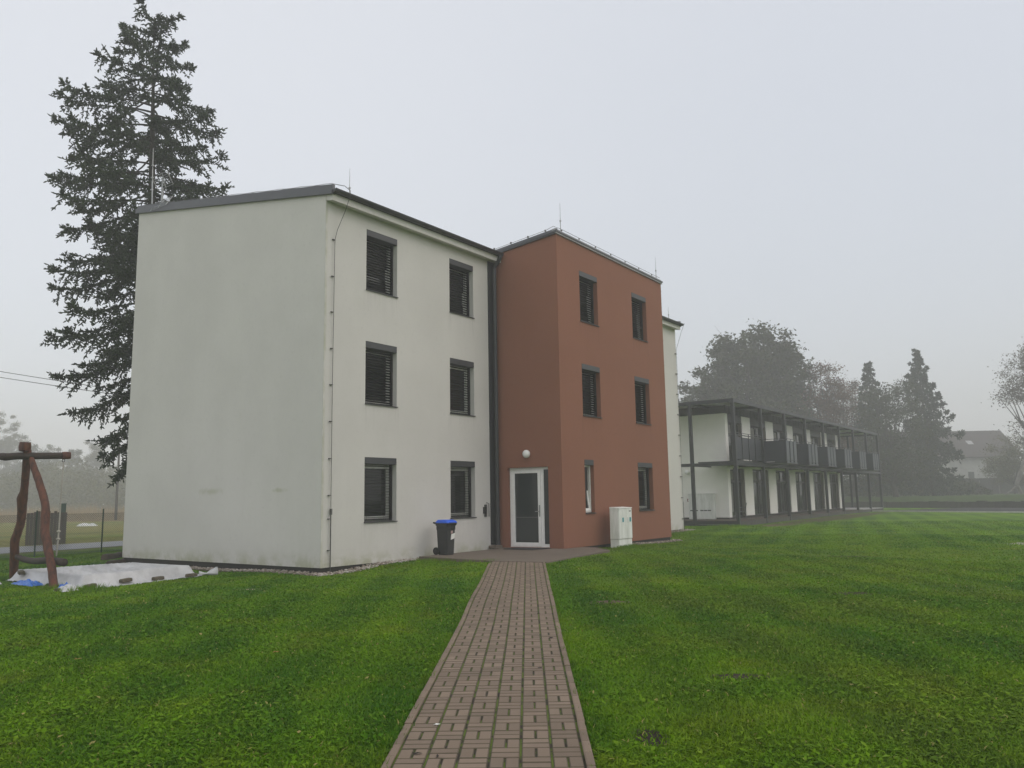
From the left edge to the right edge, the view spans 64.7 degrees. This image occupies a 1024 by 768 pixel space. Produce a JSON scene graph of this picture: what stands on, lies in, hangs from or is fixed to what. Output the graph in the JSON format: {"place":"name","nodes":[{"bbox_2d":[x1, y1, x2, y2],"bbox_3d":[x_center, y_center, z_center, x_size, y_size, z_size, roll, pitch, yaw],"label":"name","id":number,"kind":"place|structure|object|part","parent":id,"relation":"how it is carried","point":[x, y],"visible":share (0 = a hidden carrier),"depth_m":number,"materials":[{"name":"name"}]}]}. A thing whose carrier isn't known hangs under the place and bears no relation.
{"place":"outdoors","nodes":[
{"label":"outdoors","id":0,"kind":"place"},
{"bbox_2d":[392,561,586,767],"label":"brick path","id":1,"kind":"structure","parent":0,"point":[500,752],"depth_m":6.84,"materials":[{"name":"grey brick"}]},
{"bbox_2d":[0,493,1023,767],"bbox_3d":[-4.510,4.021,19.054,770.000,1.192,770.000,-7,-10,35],"label":"ground","id":2,"kind":"structure","parent":0,"point":[114,527],"depth_m":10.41,"materials":[{"name":"green plant"}]},
{"bbox_2d":[0,411,26,475],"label":"birch tree","id":3,"kind":"object","parent":2,"relation":"on","point":[7,443],"visible":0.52,"depth_m":216.47,"materials":[{"name":"green plant"}]},
{"bbox_2d":[12,434,52,473],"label":"birch tree","id":4,"kind":"object","parent":2,"relation":"on","point":[17,468],"visible":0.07,"depth_m":213.33,"materials":[{"name":"green plant"}]},
{"bbox_2d":[0,442,70,588],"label":"swing frame","id":5,"kind":"object","parent":2,"relation":"on","point":[27,455],"visible":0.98,"depth_m":18.50,"materials":[{"name":"brown wood"}]},
{"bbox_2d":[55,459,64,555],"bbox_3d":[-10.537,2.868,18.863,0.086,2.242,0.094,-7,-10,35],"label":"climbing rope","id":6,"kind":"object","parent":5,"relation":"hanging from","point":[58,532],"visible":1,"depth_m":18.84,"materials":[{"name":"fabric"}]},
{"bbox_2d":[29,459,57,506],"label":"birch tree","id":7,"kind":"object","parent":2,"relation":"on","point":[45,462],"visible":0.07,"depth_m":203.70,"materials":[{"name":"green plant"}]},
{"bbox_2d":[25,511,66,545],"bbox_3d":[-22.270,6.893,38.656,1.736,1.628,0.099,7,-11,-44],"label":"plank fence","id":8,"kind":"object","parent":2,"relation":"on","point":[52,532],"visible":0.35,"depth_m":38.52,"materials":[{"name":"wood"}]},
{"bbox_2d":[46,444,66,474],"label":"birch tree","id":9,"kind":"object","parent":2,"relation":"on","point":[54,449],"visible":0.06,"depth_m":218.97,"materials":[{"name":"green plant"}]},
{"bbox_2d":[0,541,122,553],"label":"lane","id":10,"kind":"structure","parent":2,"relation":"on","point":[104,544],"depth_m":35.75,"materials":[{"name":"grey asphalt"}]},
{"bbox_2d":[0,509,123,557],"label":"chain link fence","id":11,"kind":"object","parent":2,"relation":"on","point":[79,527],"visible":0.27,"depth_m":27.90,"materials":[{"name":"grey metal"}]},
{"bbox_2d":[0,501,124,522],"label":"reeds","id":12,"kind":"object","parent":2,"relation":"on","point":[108,517],"visible":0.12,"depth_m":95.68,"materials":[{"name":"plant"}]},
{"bbox_2d":[0,453,125,512],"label":"distant wood","id":13,"kind":"object","parent":2,"relation":"on","point":[93,490],"visible":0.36,"depth_m":156.78,"materials":[{"name":"green plant"}]},
{"bbox_2d":[59,503,66,538],"bbox_3d":[-23.290,7.181,41.847,0.240,1.980,0.280,-7,-10,35],"label":"gate post","id":14,"kind":"object","parent":2,"relation":"on","point":[63,507],"visible":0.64,"depth_m":41.88,"materials":[{"name":"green metal"}]},
{"bbox_2d":[62,449,90,494],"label":"birch tree","id":15,"kind":"object","parent":2,"relation":"on","point":[78,452],"visible":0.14,"depth_m":209.88,"materials":[{"name":"green plant"}]},
{"bbox_2d":[79,523,97,525],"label":"white sheet","id":16,"kind":"object","parent":2,"relation":"on","point":[91,524],"visible":0.56,"depth_m":68.30,"materials":[{"name":"white plastic"}]},
{"bbox_2d":[83,439,106,485],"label":"birch tree","id":17,"kind":"object","parent":2,"relation":"on","point":[92,457],"visible":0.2,"depth_m":218.79,"materials":[{"name":"green plant"}]},
{"bbox_2d":[8,562,217,591],"bbox_3d":[-9.543,4.453,18.989,3.857,0.296,3.758,-7,-10,35],"label":"sandpit cover","id":18,"kind":"object","parent":2,"relation":"on","point":[107,574],"visible":0.94,"depth_m":18.55,"materials":[{"name":"white plastic"}]},
{"bbox_2d":[17,570,24,574],"bbox_3d":[-11.394,4.371,18.774,0.125,0.075,0.250,0,-3,-39],"label":"paving block","id":19,"kind":"object","parent":18,"relation":"on","point":[20,572],"depth_m":18.69,"materials":[{"name":"grey concrete"}]},
{"bbox_2d":[119,578,131,582],"bbox_3d":[-8.532,4.334,17.862,0.125,0.075,0.250,-3,-4,26],"label":"paving block","id":20,"kind":"object","parent":18,"relation":"on","point":[124,580],"depth_m":17.79,"materials":[{"name":"concrete"}]},
{"bbox_2d":[152,576,163,580],"bbox_3d":[-8.063,4.424,18.419,0.125,0.075,0.250,-5,-7,27],"label":"paving block","id":21,"kind":"object","parent":18,"relation":"on","point":[158,578],"depth_m":18.36,"materials":[{"name":"concrete"}]},
{"bbox_2d":[185,573,197,576],"bbox_3d":[-7.538,4.489,19.012,0.125,0.075,0.250,-11,-12,29],"label":"paving block","id":22,"kind":"object","parent":18,"relation":"on","point":[191,574],"depth_m":18.94,"materials":[{"name":"concrete"}]},
{"bbox_2d":[101,465,124,502],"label":"willow tree","id":23,"kind":"object","parent":2,"relation":"on","point":[111,472],"visible":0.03,"depth_m":212.57,"materials":[{"name":"green plant"}]},
{"bbox_2d":[106,558,125,563],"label":"timber beam","id":24,"kind":"structure","parent":2,"relation":"on","point":[122,560],"depth_m":23.41,"materials":[{"name":"wood"}]},
{"bbox_2d":[101,552,121,559],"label":"timber beam","id":25,"kind":"structure","parent":24,"relation":"on","point":[111,556],"depth_m":23.93,"materials":[{"name":"wood"}]},
{"bbox_2d":[114,445,119,519],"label":"utility pole","id":26,"kind":"object","parent":2,"relation":"on","point":[116,496],"visible":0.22,"depth_m":87.20,"materials":[{"name":"grey wood"}]},
{"bbox_2d":[40,0,233,487],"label":"spruce tree","id":27,"kind":"object","parent":2,"relation":"on","point":[118,264],"visible":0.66,"depth_m":29.11,"materials":[{"name":"green plant"}]},
{"bbox_2d":[105,563,231,571],"bbox_3d":[-8.053,4.942,21.245,9.350,0.175,0.440,-7,-10,35],"label":"gravel edging","id":28,"kind":"object","parent":2,"relation":"on","point":[205,570],"visible":0.11,"depth_m":20.95,"materials":[{"name":"grey gravel"}]},
{"bbox_2d":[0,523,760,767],"bbox_3d":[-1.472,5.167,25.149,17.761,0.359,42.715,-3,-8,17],"label":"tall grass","id":29,"kind":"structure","parent":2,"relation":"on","point":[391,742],"depth_m":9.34,"materials":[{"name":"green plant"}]},
{"bbox_2d":[122,148,684,572],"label":"apartment building","id":30,"kind":"structure","parent":2,"relation":"on","point":[329,377],"depth_m":23.02,"materials":[{"name":"white paint"}]},
{"bbox_2d":[0,377,129,396],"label":"overhead cable","id":31,"kind":"object","parent":30,"relation":"attached to","point":[65,387],"visible":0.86,"depth_m":27.28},
{"bbox_2d":[0,371,129,391],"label":"overhead cable","id":32,"kind":"object","parent":30,"relation":"attached to","point":[64,381],"visible":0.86,"depth_m":27.36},
{"bbox_2d":[364,457,397,522],"bbox_3d":[-3.519,2.745,20.942,0.422,1.652,1.178,-7,-10,35],"label":"window","id":33,"kind":"structure","parent":30,"relation":"in","point":[378,471],"depth_m":21.08,"materials":[{"name":"black glass"}]},
{"bbox_2d":[365,341,397,407],"bbox_3d":[-3.569,-0.225,21.360,0.422,1.652,1.178,-7,-10,35],"label":"window","id":34,"kind":"structure","parent":30,"relation":"in","point":[379,357],"depth_m":21.46,"materials":[{"name":"white plastic"}]},
{"bbox_2d":[366,229,398,297],"bbox_3d":[-3.656,-3.191,21.805,0.516,1.652,1.178,-7,-10,35],"label":"window","id":35,"kind":"structure","parent":30,"relation":"in","point":[379,252],"depth_m":21.91,"materials":[{"name":"white plastic"}]},
{"bbox_2d":[449,258,474,318],"bbox_3d":[-1.696,-2.846,24.494,0.516,1.652,1.151,-7,-10,35],"label":"window","id":36,"kind":"structure","parent":30,"relation":"in","point":[458,271],"depth_m":24.63,"materials":[{"name":"black glass"}]},
{"bbox_2d":[450,358,475,416],"bbox_3d":[-1.608,0.120,24.049,0.422,1.652,1.151,-7,-10,35],"label":"window","id":37,"kind":"structure","parent":30,"relation":"in","point":[459,369],"depth_m":24.21,"materials":[{"name":"white plastic"}]},
{"bbox_2d":[450,461,476,518],"bbox_3d":[-1.559,3.091,23.631,0.422,1.652,1.151,-7,-10,35],"label":"window","id":38,"kind":"structure","parent":30,"relation":"in","point":[460,474],"depth_m":23.81,"materials":[{"name":"black glass"}]},
{"bbox_2d":[510,467,549,546],"bbox_3d":[0.568,3.717,24.381,1.413,2.390,0.211,-6,-9,31],"label":"door","id":39,"kind":"structure","parent":30,"relation":"in","point":[529,494],"depth_m":24.38,"materials":[{"name":"white plastic"}]},
{"bbox_2d":[584,460,594,513],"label":"window","id":40,"kind":"structure","parent":30,"relation":"in","point":[587,463],"depth_m":25.22,"materials":[{"name":"white plastic"}]},
{"bbox_2d":[579,271,599,326],"bbox_3d":[2.314,-2.722,26.184,0.481,1.651,1.160,-7,-10,35],"label":"window","id":41,"kind":"structure","parent":30,"relation":"in","point":[586,281],"depth_m":26.34,"materials":[{"name":"black glass"}]},
{"bbox_2d":[582,364,600,417],"bbox_3d":[2.387,0.246,25.750,0.422,1.651,1.160,-7,-10,35],"label":"window","id":42,"kind":"structure","parent":30,"relation":"in","point":[589,372],"depth_m":25.92,"materials":[{"name":"black glass"}]},
{"bbox_2d":[631,292,648,342],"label":"window","id":43,"kind":"structure","parent":30,"relation":"in","point":[637,318],"depth_m":29.22,"materials":[{"name":"grey glass"}]},
{"bbox_2d":[634,376,650,424],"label":"window","id":44,"kind":"structure","parent":30,"relation":"in","point":[640,393],"depth_m":28.80,"materials":[{"name":"white plastic"}]},
{"bbox_2d":[638,462,652,510],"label":"window","id":45,"kind":"structure","parent":30,"relation":"in","point":[643,468],"depth_m":28.45,"materials":[{"name":"grey glass"}]},
{"bbox_2d":[190,529,695,576],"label":"gravel","id":46,"kind":"structure","parent":2,"relation":"on","point":[363,567],"depth_m":20.07,"materials":[{"name":"grey gravel"}]},
{"bbox_2d":[381,562,595,767],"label":"path kerb","id":47,"kind":"structure","parent":2,"relation":"on","point":[585,743],"depth_m":6.76,"materials":[{"name":"grey concrete"}]},
{"bbox_2d":[609,507,632,547],"bbox_3d":[3.433,4.506,25.301,0.350,1.310,0.899,-7,-10,35],"label":"utility cabinet","id":48,"kind":"object","parent":2,"relation":"on","point":[620,525],"visible":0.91,"depth_m":25.05,"materials":[{"name":"plastic"}]},
{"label":"door","id":49,"kind":"part","parent":48,"relation":"part of","materials":[{"name":"plastic"}]},
{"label":"door","id":50,"kind":"part","parent":48,"relation":"part of","materials":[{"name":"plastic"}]},
{"bbox_2d":[677,318,820,416],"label":"linden tree","id":51,"kind":"object","parent":2,"relation":"on","point":[777,377],"visible":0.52,"depth_m":104.88,"materials":[{"name":"green plant"}]},
{"bbox_2d":[678,398,883,525],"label":"terrace building","id":52,"kind":"structure","parent":2,"relation":"on","point":[766,464],"depth_m":49.23,"materials":[{"name":"paint"}]},
{"bbox_2d":[727,414,742,460],"bbox_3d":[13.162,3.289,48.290,0.378,2.840,2.314,-7,-10,35],"label":"door","id":53,"kind":"structure","parent":52,"relation":"in","point":[737,418],"depth_m":48.26,"materials":[{"name":"grey"}]},
{"bbox_2d":[730,468,746,516],"bbox_3d":[13.214,6.418,47.850,0.378,2.840,2.314,-7,-10,35],"label":"door","id":54,"kind":"structure","parent":52,"relation":"in","point":[742,496],"depth_m":48.55,"materials":[{"name":"grey glass"}]},
{"bbox_2d":[750,418,765,461],"bbox_3d":[15.547,3.710,51.561,0.378,2.840,2.894,-7,-10,35],"label":"door","id":55,"kind":"structure","parent":52,"relation":"in","point":[754,424],"depth_m":51.68,"materials":[{"name":"grey"}]},
{"bbox_2d":[749,469,769,515],"bbox_3d":[15.599,6.838,51.121,0.378,2.840,2.894,-7,-10,35],"label":"door","id":56,"kind":"structure","parent":52,"relation":"in","point":[757,475],"depth_m":51.34,"materials":[{"name":"grey glass"}]},
{"bbox_2d":[773,423,786,439],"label":"door","id":57,"kind":"structure","parent":52,"relation":"in","point":[777,428],"depth_m":55.17,"materials":[{"name":"grey"}]},
{"bbox_2d":[773,471,791,513],"bbox_3d":[18.195,7.296,54.682,0.378,2.840,2.954,-7,-10,35],"label":"door","id":58,"kind":"structure","parent":52,"relation":"in","point":[780,475],"depth_m":54.98,"materials":[{"name":"grey glass"}]},
{"bbox_2d":[792,427,803,443],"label":"door","id":59,"kind":"structure","parent":52,"relation":"in","point":[797,432],"depth_m":58.85,"materials":[{"name":"grey"}]},
{"bbox_2d":[795,472,807,511],"bbox_3d":[20.720,7.741,58.146,0.378,2.840,3.034,-7,-10,35],"label":"door","id":60,"kind":"structure","parent":52,"relation":"in","point":[801,486],"depth_m":58.66,"materials":[{"name":"grey glass"}]},
{"bbox_2d":[810,430,820,446],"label":"door","id":61,"kind":"structure","parent":52,"relation":"in","point":[815,437],"depth_m":62.50,"materials":[{"name":"grey"}]},
{"bbox_2d":[812,473,825,510],"bbox_3d":[23.202,8.178,61.549,0.378,2.840,2.824,-7,-10,35],"label":"door","id":62,"kind":"structure","parent":52,"relation":"in","point":[818,480],"depth_m":62.23,"materials":[{"name":"grey glass"}]},
{"bbox_2d":[826,434,835,448],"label":"door","id":63,"kind":"structure","parent":52,"relation":"in","point":[830,438],"depth_m":66.03,"materials":[{"name":"grey"}]},
{"bbox_2d":[829,473,839,508],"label":"door","id":64,"kind":"structure","parent":52,"relation":"in","point":[834,484],"depth_m":65.81,"materials":[{"name":"grey"}]},
{"bbox_2d":[791,360,868,475],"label":"maple tree","id":65,"kind":"object","parent":2,"relation":"on","point":[826,410],"visible":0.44,"depth_m":106.31,"materials":[{"name":"green plant"}]},
{"bbox_2d":[831,378,871,496],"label":"ash tree","id":66,"kind":"object","parent":2,"relation":"on","point":[850,424],"visible":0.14,"depth_m":111.71,"materials":[{"name":"green plant"}]},
{"bbox_2d":[853,361,900,496],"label":"larch tree","id":67,"kind":"object","parent":2,"relation":"on","point":[865,378],"visible":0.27,"depth_m":109.16,"materials":[{"name":"green plant"}]},
{"bbox_2d":[842,371,940,496],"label":"oak tree","id":68,"kind":"object","parent":2,"relation":"on","point":[894,467],"visible":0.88,"depth_m":102.80,"materials":[{"name":"green plant"}]},
{"bbox_2d":[843,474,993,496],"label":"undergrowth","id":69,"kind":"object","parent":2,"relation":"on","point":[963,485],"visible":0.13,"depth_m":112.08,"materials":[{"name":"green plant"}]},
{"bbox_2d":[845,501,1023,507],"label":"wall","id":70,"kind":"structure","parent":2,"relation":"on","point":[953,504],"depth_m":77.62,"materials":[{"name":"concrete"}]},
{"bbox_2d":[847,478,1023,495],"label":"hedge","id":71,"kind":"object","parent":2,"relation":"on","point":[1004,488],"visible":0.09,"depth_m":132.48,"materials":[{"name":"green plant"}]},
{"bbox_2d":[903,348,971,495],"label":"spruce tree","id":72,"kind":"object","parent":2,"relation":"on","point":[934,484],"visible":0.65,"depth_m":105.54,"materials":[{"name":"green plant"}]},
{"bbox_2d":[872,510,1023,512],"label":"kerb","id":73,"kind":"structure","parent":2,"relation":"on","point":[954,511],"depth_m":61.39,"materials":[{"name":"grey concrete"}]},
{"bbox_2d":[899,430,1021,478],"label":"farmhouse","id":74,"kind":"object","parent":2,"relation":"on","point":[971,444],"visible":0.29,"depth_m":140.60,"materials":[{"name":"grey tile"}]},
{"bbox_2d":[968,472,973,477],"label":"window","id":75,"kind":"structure","parent":74,"relation":"in","point":[970,474],"depth_m":139.08,"materials":[{"name":"grey glass"}]},
{"bbox_2d":[976,432,1023,493],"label":"willow bush","id":76,"kind":"object","parent":2,"relation":"on","point":[1001,463],"visible":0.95,"depth_m":119.79,"materials":[{"name":"green plant"}]},
{"bbox_2d":[987,341,1023,447],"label":"poplar tree","id":77,"kind":"object","parent":2,"relation":"on","point":[1014,391],"visible":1,"depth_m":112.91,"materials":[{"name":"green plant"}]},
{"bbox_2d":[1003,458,1023,494],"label":"old trunk","id":78,"kind":"object","parent":2,"relation":"on","point":[1018,479],"visible":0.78,"depth_m":108.11,"materials":[{"name":"brown plant"}]},
{"bbox_2d":[0,0,1023,508],"label":"sky","id":79,"kind":"structure","parent":0,"point":[846,175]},
{"bbox_2d":[424,547,605,562],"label":"entrance paving","id":80,"kind":"structure","parent":0,"point":[503,554],"depth_m":21.36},
{"bbox_2d":[433,520,456,554],"bbox_3d":[-1.799,4.134,21.830,0.591,0.928,0.410,-8,-10,39],"label":"wheelie bin","id":81,"kind":"object","parent":80,"relation":"on","point":[445,529],"visible":1,"depth_m":21.68,"materials":[{"name":"plastic"}]},
{"bbox_2d":[419,547,609,562],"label":"entrance kerb","id":82,"kind":"structure","parent":80,"relation":"on","point":[487,561],"depth_m":20.40,"materials":[{"name":"grey concrete"}]},
{"bbox_2d":[505,547,549,549],"bbox_3d":[0.406,4.811,23.631,1.200,0.014,0.879,-7,-10,35],"label":"door mat","id":83,"kind":"object","parent":80,"relation":"on","point":[520,548],"depth_m":23.53,"materials":[{"name":"black rubber"}]},
{"bbox_2d":[885,508,1023,510],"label":"road","id":84,"kind":"structure","parent":0,"point":[981,509],"depth_m":68.38,"materials":[{"name":"grey asphalt"}]}
]}

